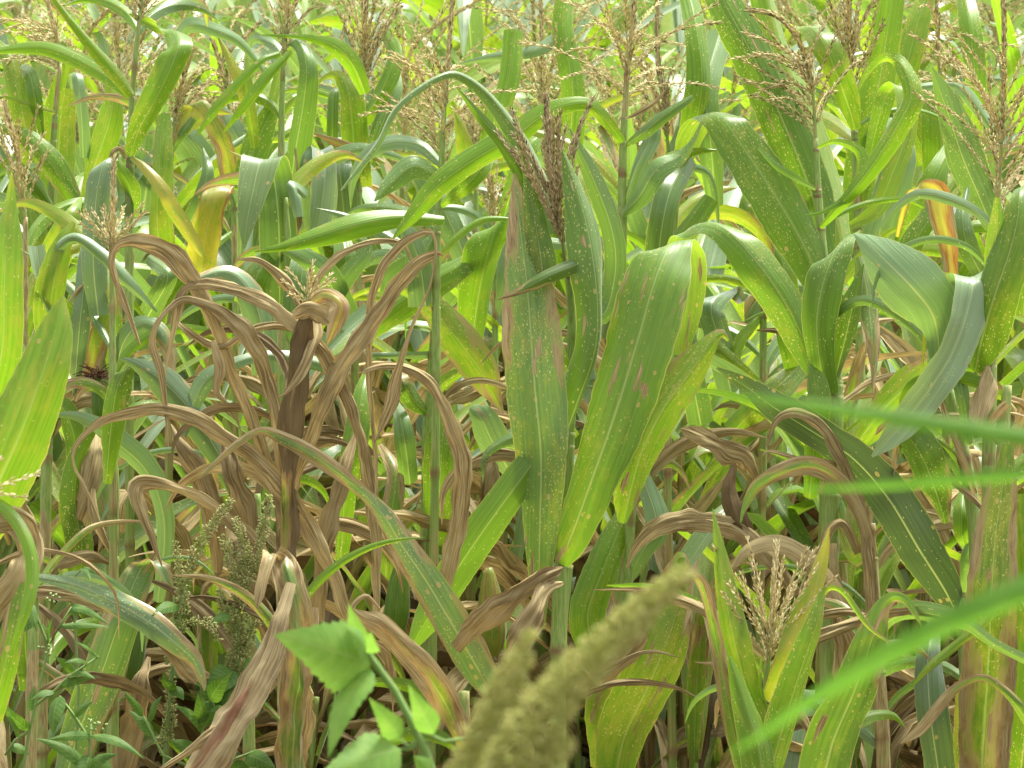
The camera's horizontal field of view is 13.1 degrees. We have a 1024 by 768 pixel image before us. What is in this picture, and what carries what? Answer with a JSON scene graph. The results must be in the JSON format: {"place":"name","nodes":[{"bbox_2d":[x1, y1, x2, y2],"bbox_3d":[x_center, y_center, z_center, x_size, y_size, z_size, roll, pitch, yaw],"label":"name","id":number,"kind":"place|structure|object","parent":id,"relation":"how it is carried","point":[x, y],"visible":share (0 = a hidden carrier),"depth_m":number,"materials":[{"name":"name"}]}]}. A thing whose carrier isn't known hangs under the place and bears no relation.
{"place":"outdoors","nodes":[
{"label":"outdoors","id":0,"kind":"place"},
{"bbox_2d":[72,0,977,767],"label":"ground","id":1,"kind":"structure","parent":0,"point":[522,692],"depth_m":9.13,"materials":[{"name":"soil"}]},
{"bbox_2d":[0,98,83,767],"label":"corn plant","id":2,"kind":"object","parent":1,"relation":"on","point":[41,224],"visible":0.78,"depth_m":6.70,"materials":[{"name":"green plant"}]},
{"bbox_2d":[4,592,109,767],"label":"nightshade weed","id":3,"kind":"object","parent":1,"relation":"on","point":[17,722],"visible":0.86,"depth_m":5.49,"materials":[{"name":"green plant"}]},
{"bbox_2d":[0,170,119,722],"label":"corn plant","id":4,"kind":"object","parent":1,"relation":"on","point":[34,379],"visible":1,"depth_m":4.96,"materials":[{"name":"green plant"}]},
{"bbox_2d":[0,0,122,767],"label":"corn plant","id":5,"kind":"object","parent":1,"relation":"on","point":[57,182],"visible":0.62,"depth_m":6.88,"materials":[{"name":"green plant"}]},
{"bbox_2d":[17,345,124,767],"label":"corn plant","id":6,"kind":"object","parent":1,"relation":"on","point":[73,430],"visible":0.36,"depth_m":6.39,"materials":[{"name":"green plant"}]},
{"bbox_2d":[0,36,156,615],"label":"corn plant","id":7,"kind":"object","parent":1,"relation":"on","point":[59,446],"visible":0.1,"depth_m":8.34,"materials":[{"name":"green plant"}]},
{"bbox_2d":[35,696,143,767],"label":"nightshade weed","id":8,"kind":"object","parent":1,"relation":"on","point":[58,705],"visible":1,"depth_m":5.39,"materials":[{"name":"green plant"}]},
{"bbox_2d":[0,343,197,742],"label":"corn plant","id":9,"kind":"object","parent":1,"relation":"on","point":[58,535],"visible":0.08,"depth_m":7.12,"materials":[{"name":"green plant"}]},
{"bbox_2d":[7,520,205,767],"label":"corn plant","id":10,"kind":"object","parent":1,"relation":"on","point":[179,649],"visible":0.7,"depth_m":5.65,"materials":[{"name":"green plant"}]},
{"bbox_2d":[0,154,213,767],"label":"corn plant","id":11,"kind":"object","parent":1,"relation":"on","point":[91,237],"visible":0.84,"depth_m":6.20,"materials":[{"name":"green plant"}]},
{"bbox_2d":[13,216,211,742],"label":"corn plant","id":12,"kind":"object","parent":1,"relation":"on","point":[60,462],"visible":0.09,"depth_m":7.13,"materials":[{"name":"green plant"}]},
{"bbox_2d":[0,0,227,205],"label":"corn plant","id":13,"kind":"object","parent":1,"relation":"on","point":[90,84],"visible":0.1,"depth_m":9.84,"materials":[{"name":"green plant"}]},
{"bbox_2d":[0,0,242,568],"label":"corn plant","id":14,"kind":"object","parent":1,"relation":"on","point":[169,65],"visible":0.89,"depth_m":6.49,"materials":[{"name":"green plant"}]},
{"bbox_2d":[0,0,243,214],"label":"corn plant","id":15,"kind":"object","parent":1,"relation":"on","point":[144,34],"visible":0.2,"depth_m":9.02,"materials":[{"name":"green plant"}]},
{"bbox_2d":[39,555,215,767],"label":"corn plant","id":16,"kind":"object","parent":1,"relation":"on","point":[121,653],"visible":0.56,"depth_m":5.91,"materials":[{"name":"green plant"}]},
{"bbox_2d":[3,418,255,767],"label":"corn plant","id":17,"kind":"object","parent":1,"relation":"on","point":[139,532],"visible":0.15,"depth_m":6.69,"materials":[{"name":"green plant"}]},
{"bbox_2d":[34,303,249,761],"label":"corn plant","id":18,"kind":"object","parent":1,"relation":"on","point":[150,752],"visible":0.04,"depth_m":7.40,"materials":[{"name":"green plant"}]},
{"bbox_2d":[38,247,251,762],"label":"corn plant","id":19,"kind":"object","parent":1,"relation":"on","point":[90,355],"visible":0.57,"depth_m":6.27,"materials":[{"name":"green plant"}]},
{"bbox_2d":[0,0,324,614],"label":"corn plant","id":20,"kind":"object","parent":1,"relation":"on","point":[189,173],"visible":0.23,"depth_m":7.90,"materials":[{"name":"green plant"}]},
{"bbox_2d":[28,0,326,678],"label":"corn plant","id":21,"kind":"object","parent":1,"relation":"on","point":[102,43],"visible":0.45,"depth_m":8.26,"materials":[{"name":"green plant"}]},
{"bbox_2d":[67,46,288,767],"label":"corn plant","id":22,"kind":"object","parent":1,"relation":"on","point":[205,211],"visible":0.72,"depth_m":6.76,"materials":[{"name":"green plant"}]},
{"bbox_2d":[0,0,382,365],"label":"corn plant","id":23,"kind":"object","parent":1,"relation":"on","point":[206,75],"visible":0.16,"depth_m":9.07,"materials":[{"name":"green plant"}]},
{"bbox_2d":[151,497,234,765],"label":"pigweed","id":24,"kind":"object","parent":1,"relation":"on","point":[174,690],"visible":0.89,"depth_m":5.62,"materials":[{"name":"green plant"}]},
{"bbox_2d":[48,353,339,767],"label":"weed","id":25,"kind":"object","parent":1,"relation":"on","point":[212,657],"visible":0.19,"depth_m":6.66,"materials":[{"name":"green plant"}]},
{"bbox_2d":[124,672,274,767],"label":"nightshade weed","id":26,"kind":"object","parent":1,"relation":"on","point":[203,713],"visible":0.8,"depth_m":5.58,"materials":[{"name":"green plant"}]},
{"bbox_2d":[122,19,340,766],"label":"corn plant","id":27,"kind":"object","parent":1,"relation":"on","point":[253,240],"visible":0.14,"depth_m":7.79,"materials":[{"name":"green plant"}]},
{"bbox_2d":[145,37,320,627],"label":"corn plant","id":28,"kind":"object","parent":1,"relation":"on","point":[196,144],"visible":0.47,"depth_m":7.19,"materials":[{"name":"green plant"}]},
{"bbox_2d":[199,493,274,763],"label":"pigweed","id":29,"kind":"object","parent":1,"relation":"on","point":[220,670],"visible":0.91,"depth_m":5.66,"materials":[{"name":"green plant"}]},
{"bbox_2d":[101,265,380,767],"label":"corn plant","id":30,"kind":"object","parent":1,"relation":"on","point":[181,391],"visible":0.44,"depth_m":6.12,"materials":[{"name":"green plant"}]},
{"bbox_2d":[9,363,506,767],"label":"corn plant","id":31,"kind":"object","parent":1,"relation":"on","point":[190,521],"visible":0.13,"depth_m":6.93,"materials":[{"name":"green plant"}]},
{"bbox_2d":[175,18,341,511],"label":"corn plant","id":32,"kind":"object","parent":1,"relation":"on","point":[183,151],"visible":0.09,"depth_m":8.52,"materials":[{"name":"green plant"}]},
{"bbox_2d":[11,246,527,767],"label":"corn plant","id":33,"kind":"object","parent":1,"relation":"on","point":[179,338],"visible":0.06,"depth_m":7.27,"materials":[{"name":"green plant"}]},
{"bbox_2d":[64,301,486,767],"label":"corn plant","id":34,"kind":"object","parent":1,"relation":"on","point":[338,342],"visible":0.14,"depth_m":6.97,"materials":[{"name":"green plant"}]},
{"bbox_2d":[71,229,501,726],"bbox_3d":[-0.289,0.452,5.918,0.563,1.333,0.305,0,7,0],"label":"corn plant","id":35,"kind":"object","parent":1,"relation":"on","point":[429,582],"visible":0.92,"depth_m":5.77,"materials":[{"name":"brown plant"}]},
{"bbox_2d":[176,0,403,402],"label":"corn plant","id":36,"kind":"object","parent":1,"relation":"on","point":[321,187],"visible":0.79,"depth_m":6.73,"materials":[{"name":"green plant"}]},
{"bbox_2d":[160,537,423,767],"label":"corn plant","id":37,"kind":"object","parent":1,"relation":"on","point":[216,744],"visible":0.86,"depth_m":5.53,"materials":[{"name":"brown plant"}]},
{"bbox_2d":[48,449,547,767],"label":"corn plant","id":38,"kind":"object","parent":1,"relation":"on","point":[364,583],"visible":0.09,"depth_m":6.89,"materials":[{"name":"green plant"}]},
{"bbox_2d":[180,150,443,389],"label":"corn plant","id":39,"kind":"object","parent":1,"relation":"on","point":[272,194],"visible":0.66,"depth_m":6.32,"materials":[{"name":"green plant"}]},
{"bbox_2d":[119,545,521,767],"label":"corn plant","id":40,"kind":"object","parent":1,"relation":"on","point":[407,759],"visible":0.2,"depth_m":6.62,"materials":[{"name":"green plant"}]},
{"bbox_2d":[95,13,562,763],"bbox_3d":[-0.261,0.082,8.231,1.004,1.558,0.471,-8,10,-38],"label":"corn plant","id":41,"kind":"object","parent":1,"relation":"on","point":[491,67],"visible":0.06,"depth_m":8.33,"materials":[{"name":"green plant"}]},
{"bbox_2d":[176,331,503,764],"bbox_3d":[-0.279,0.448,7.318,0.406,1.082,0.962,-1,8,-15],"label":"corn plant","id":42,"kind":"object","parent":1,"relation":"on","point":[446,367],"visible":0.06,"depth_m":7.12,"materials":[{"name":"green plant"}]},
{"bbox_2d":[188,242,491,753],"bbox_3d":[-0.314,0.307,7.747,0.383,1.278,1.070,-3,7,-27],"label":"corn plant","id":43,"kind":"object","parent":1,"relation":"on","point":[314,494],"visible":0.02,"depth_m":7.62,"materials":[{"name":"green plant"}]},
{"bbox_2d":[221,16,461,235],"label":"corn plant","id":44,"kind":"object","parent":1,"relation":"on","point":[293,63],"visible":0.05,"depth_m":9.03,"materials":[{"name":"green plant"}]},
{"bbox_2d":[276,0,426,736],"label":"corn plant","id":45,"kind":"object","parent":1,"relation":"on","point":[347,96],"visible":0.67,"depth_m":6.98,"materials":[{"name":"green plant"}]},
{"bbox_2d":[275,603,465,767],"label":"broadleaf weed","id":46,"kind":"object","parent":1,"relation":"on","point":[336,656],"visible":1,"depth_m":3.37,"materials":[{"name":"green plant"}]},
{"bbox_2d":[109,0,682,605],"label":"corn plant","id":47,"kind":"object","parent":1,"relation":"on","point":[399,340],"visible":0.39,"depth_m":8.01,"materials":[{"name":"green plant"}]},
{"bbox_2d":[322,208,514,756],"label":"corn plant","id":48,"kind":"object","parent":1,"relation":"on","point":[470,272],"visible":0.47,"depth_m":6.57,"materials":[{"name":"green plant"}]},
{"bbox_2d":[197,449,640,767],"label":"corn plant","id":49,"kind":"object","parent":1,"relation":"on","point":[270,719],"visible":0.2,"depth_m":6.62,"materials":[{"name":"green plant"}]},
{"bbox_2d":[323,52,527,587],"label":"corn plant","id":50,"kind":"object","parent":1,"relation":"on","point":[417,337],"visible":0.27,"depth_m":7.97,"materials":[{"name":"green plant"}]},
{"bbox_2d":[316,0,535,764],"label":"corn plant","id":51,"kind":"object","parent":1,"relation":"on","point":[404,171],"visible":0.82,"depth_m":6.45,"materials":[{"name":"green plant"}]},
{"bbox_2d":[302,0,555,590],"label":"corn plant","id":52,"kind":"object","parent":1,"relation":"on","point":[470,24],"visible":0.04,"depth_m":8.87,"materials":[{"name":"green plant"}]},
{"bbox_2d":[318,566,562,767],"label":"corn plant","id":53,"kind":"object","parent":1,"relation":"on","point":[431,683],"visible":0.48,"depth_m":5.65,"materials":[{"name":"brown plant"}]},
{"bbox_2d":[404,165,554,765],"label":"corn plant","id":54,"kind":"object","parent":1,"relation":"on","point":[498,283],"visible":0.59,"depth_m":6.89,"materials":[{"name":"green plant"}]},
{"bbox_2d":[189,247,770,766],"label":"corn plant","id":55,"kind":"object","parent":1,"relation":"on","point":[379,343],"visible":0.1,"depth_m":7.05,"materials":[{"name":"green plant"}]},
{"bbox_2d":[394,29,602,613],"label":"corn plant","id":56,"kind":"object","parent":1,"relation":"on","point":[509,78],"visible":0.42,"depth_m":7.09,"materials":[{"name":"green plant"}]},
{"bbox_2d":[392,0,630,361],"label":"corn plant","id":57,"kind":"object","parent":1,"relation":"on","point":[432,8],"visible":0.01,"depth_m":9.52,"materials":[{"name":"green plant"}]},
{"bbox_2d":[341,71,729,767],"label":"corn plant","id":58,"kind":"object","parent":1,"relation":"on","point":[647,305],"visible":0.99,"depth_m":5.91,"materials":[{"name":"green plant"}]},
{"bbox_2d":[314,5,770,655],"bbox_3d":[0.154,0.049,8.260,1.174,1.589,0.388,0,7,-4],"label":"corn plant","id":59,"kind":"object","parent":1,"relation":"on","point":[726,85],"visible":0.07,"depth_m":8.17,"materials":[{"name":"green plant"}]},
{"bbox_2d":[459,0,650,657],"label":"corn plant","id":60,"kind":"object","parent":1,"relation":"on","point":[562,37],"visible":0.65,"depth_m":7.39,"materials":[{"name":"green plant"}]},
{"bbox_2d":[438,0,675,767],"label":"corn plant","id":61,"kind":"object","parent":1,"relation":"on","point":[591,91],"visible":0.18,"depth_m":8.67,"materials":[{"name":"green plant"}]},
{"bbox_2d":[237,367,877,767],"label":"corn plant","id":62,"kind":"object","parent":1,"relation":"on","point":[505,563],"visible":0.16,"depth_m":6.66,"materials":[{"name":"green plant"}]},
{"bbox_2d":[393,0,725,632],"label":"corn plant","id":63,"kind":"object","parent":1,"relation":"on","point":[663,180],"visible":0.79,"depth_m":6.36,"materials":[{"name":"green plant"}]},
{"bbox_2d":[378,0,750,371],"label":"corn plant","id":64,"kind":"object","parent":1,"relation":"on","point":[441,56],"visible":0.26,"depth_m":9.06,"materials":[{"name":"green plant"}]},
{"bbox_2d":[372,446,768,767],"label":"corn plant","id":65,"kind":"object","parent":1,"relation":"on","point":[459,681],"visible":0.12,"depth_m":6.90,"materials":[{"name":"brown plant"}]},
{"bbox_2d":[447,561,697,767],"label":"pigweed","id":66,"kind":"object","parent":1,"relation":"on","point":[499,736],"visible":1,"depth_m":2.00,"materials":[{"name":"plant"}]},
{"bbox_2d":[315,0,829,486],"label":"corn plant","id":67,"kind":"object","parent":1,"relation":"on","point":[457,58],"visible":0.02,"depth_m":8.63,"materials":[{"name":"green plant"}]},
{"bbox_2d":[350,180,809,695],"bbox_3d":[0.046,0.278,7.713,1.133,1.344,0.400,-6,9,-40],"label":"corn plant","id":68,"kind":"object","parent":1,"relation":"on","point":[687,192],"visible":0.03,"depth_m":7.61,"materials":[{"name":"green plant"}]},
{"bbox_2d":[398,154,818,767],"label":"corn plant","id":69,"kind":"object","parent":1,"relation":"on","point":[518,532],"visible":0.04,"depth_m":7.02,"materials":[{"name":"green plant"}]},
{"bbox_2d":[318,320,927,767],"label":"corn plant","id":70,"kind":"object","parent":1,"relation":"on","point":[714,478],"visible":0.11,"depth_m":6.95,"materials":[{"name":"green plant"}]},
{"bbox_2d":[508,56,740,582],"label":"corn plant","id":71,"kind":"object","parent":1,"relation":"on","point":[610,154],"visible":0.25,"depth_m":7.88,"materials":[{"name":"green plant"}]},
{"bbox_2d":[509,30,753,672],"bbox_3d":[0.319,0.125,7.914,0.498,1.520,1.077,-1,5,8],"label":"corn plant","id":72,"kind":"object","parent":1,"relation":"on","point":[638,222],"visible":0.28,"depth_m":7.73,"materials":[{"name":"green plant"}]},
{"bbox_2d":[587,0,680,74],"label":"corn plant","id":73,"kind":"object","parent":1,"relation":"on","point":[666,24],"depth_m":10.80,"materials":[{"name":"green plant"}]},
{"bbox_2d":[563,342,767,767],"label":"corn plant","id":74,"kind":"object","parent":1,"relation":"on","point":[620,721],"visible":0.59,"depth_m":6.20,"materials":[{"name":"green plant"}]},
{"bbox_2d":[593,0,783,767],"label":"corn plant","id":75,"kind":"object","parent":1,"relation":"on","point":[706,56],"visible":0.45,"depth_m":6.58,"materials":[{"name":"green plant"}]},
{"bbox_2d":[588,178,815,767],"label":"corn plant","id":76,"kind":"object","parent":1,"relation":"on","point":[715,255],"visible":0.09,"depth_m":7.24,"materials":[{"name":"green plant"}]},
{"bbox_2d":[636,504,802,767],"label":"corn plant","id":77,"kind":"object","parent":1,"relation":"on","point":[704,749],"visible":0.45,"depth_m":6.61,"materials":[{"name":"green plant"}]},
{"bbox_2d":[487,462,955,753],"bbox_3d":[0.364,0.556,7.002,0.826,0.929,0.349,4,5,19],"label":"corn plant","id":78,"kind":"object","parent":1,"relation":"on","point":[544,659],"visible":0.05,"depth_m":6.99,"materials":[{"name":"green plant"}]},
{"bbox_2d":[482,0,979,353],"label":"corn plant","id":79,"kind":"object","parent":1,"relation":"on","point":[895,326],"visible":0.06,"depth_m":8.92,"materials":[{"name":"green plant"}]},
{"bbox_2d":[507,346,960,767],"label":"corn plant","id":80,"kind":"object","parent":1,"relation":"on","point":[694,548],"visible":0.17,"depth_m":6.49,"materials":[{"name":"green plant"}]},
{"bbox_2d":[594,508,917,767],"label":"corn plant","id":81,"kind":"object","parent":1,"relation":"on","point":[747,705],"visible":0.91,"depth_m":5.50,"materials":[{"name":"green plant"}]},
{"bbox_2d":[672,219,854,648],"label":"corn plant","id":82,"kind":"object","parent":1,"relation":"on","point":[787,376],"visible":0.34,"depth_m":6.68,"materials":[{"name":"green plant"}]},
{"bbox_2d":[626,407,958,767],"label":"corn plant","id":83,"kind":"object","parent":1,"relation":"on","point":[735,523],"visible":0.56,"depth_m":5.96,"materials":[{"name":"brown plant"}]},
{"bbox_2d":[667,222,927,684],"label":"corn plant","id":84,"kind":"object","parent":1,"relation":"on","point":[815,329],"visible":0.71,"depth_m":6.02,"materials":[{"name":"green plant"}]},
{"bbox_2d":[675,0,925,687],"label":"corn plant","id":85,"kind":"object","parent":1,"relation":"on","point":[789,184],"visible":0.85,"depth_m":6.38,"materials":[{"name":"green plant"}]},
{"bbox_2d":[716,367,969,767],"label":"corn plant","id":86,"kind":"object","parent":1,"relation":"on","point":[903,518],"visible":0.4,"depth_m":5.95,"materials":[{"name":"green plant"}]},
{"bbox_2d":[675,265,1023,749],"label":"corn plant","id":87,"kind":"object","parent":1,"relation":"on","point":[892,365],"visible":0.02,"depth_m":7.32,"materials":[{"name":"green plant"}]},
{"bbox_2d":[677,391,1023,446],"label":"tall grass","id":88,"kind":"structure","parent":1,"relation":"on","point":[990,431],"depth_m":1.57,"materials":[{"name":"plant"}]},
{"bbox_2d":[694,592,1023,767],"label":"corn plant","id":89,"kind":"object","parent":1,"relation":"on","point":[835,724],"visible":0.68,"depth_m":5.55,"materials":[{"name":"green plant"}]},
{"bbox_2d":[725,0,993,767],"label":"corn plant","id":90,"kind":"object","parent":1,"relation":"on","point":[868,110],"visible":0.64,"depth_m":6.73,"materials":[{"name":"green plant"}]},
{"bbox_2d":[705,284,1017,767],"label":"corn plant","id":91,"kind":"object","parent":1,"relation":"on","point":[730,312],"visible":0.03,"depth_m":7.25,"materials":[{"name":"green plant"}]},
{"bbox_2d":[721,0,1006,636],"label":"corn plant","id":92,"kind":"object","parent":1,"relation":"on","point":[745,103],"visible":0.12,"depth_m":8.59,"materials":[{"name":"green plant"}]},
{"bbox_2d":[708,342,1023,767],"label":"corn plant","id":93,"kind":"object","parent":1,"relation":"on","point":[794,524],"visible":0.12,"depth_m":6.81,"materials":[{"name":"green plant"}]},
{"bbox_2d":[726,298,1023,705],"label":"corn plant","id":94,"kind":"object","parent":1,"relation":"on","point":[894,342],"visible":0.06,"depth_m":7.22,"materials":[{"name":"green plant"}]},
{"bbox_2d":[728,152,1023,750],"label":"corn plant","id":95,"kind":"object","parent":1,"relation":"on","point":[911,338],"visible":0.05,"depth_m":7.57,"materials":[{"name":"green plant"}]},
{"bbox_2d":[729,575,1023,754],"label":"tall grass","id":96,"kind":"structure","parent":1,"relation":"on","point":[975,609],"depth_m":1.47,"materials":[{"name":"plant"}]},
{"bbox_2d":[730,41,1023,635],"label":"corn plant","id":97,"kind":"object","parent":1,"relation":"on","point":[965,271],"visible":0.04,"depth_m":8.13,"materials":[{"name":"green plant"}]},
{"bbox_2d":[770,467,1023,490],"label":"tall grass","id":98,"kind":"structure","parent":1,"relation":"on","point":[1004,475],"depth_m":1.67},
{"bbox_2d":[839,233,985,561],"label":"corn plant","id":99,"kind":"object","parent":1,"relation":"on","point":[919,292],"visible":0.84,"depth_m":5.84,"materials":[{"name":"green plant"}]},
{"bbox_2d":[871,392,1023,767],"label":"corn plant","id":100,"kind":"object","parent":1,"relation":"on","point":[910,725],"visible":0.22,"depth_m":6.47,"materials":[{"name":"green plant"}]},
{"bbox_2d":[872,186,1023,503],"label":"corn plant","id":101,"kind":"object","parent":1,"relation":"on","point":[1002,276],"visible":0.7,"depth_m":5.82,"materials":[{"name":"green plant"}]},
{"bbox_2d":[878,0,1023,316],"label":"corn plant","id":102,"kind":"object","parent":1,"relation":"on","point":[967,159],"visible":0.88,"depth_m":6.20,"materials":[{"name":"green plant"}]},
{"bbox_2d":[883,0,1023,649],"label":"corn plant","id":103,"kind":"object","parent":1,"relation":"on","point":[1013,56],"visible":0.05,"depth_m":8.42,"materials":[{"name":"green plant"}]},
{"bbox_2d":[892,0,1023,684],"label":"corn plant","id":104,"kind":"object","parent":1,"relation":"on","point":[928,140],"visible":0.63,"depth_m":7.17,"materials":[{"name":"green plant"}]},
{"bbox_2d":[893,371,1023,767],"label":"corn plant","id":105,"kind":"object","parent":1,"relation":"on","point":[987,689],"visible":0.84,"depth_m":5.75,"materials":[{"name":"green plant"}]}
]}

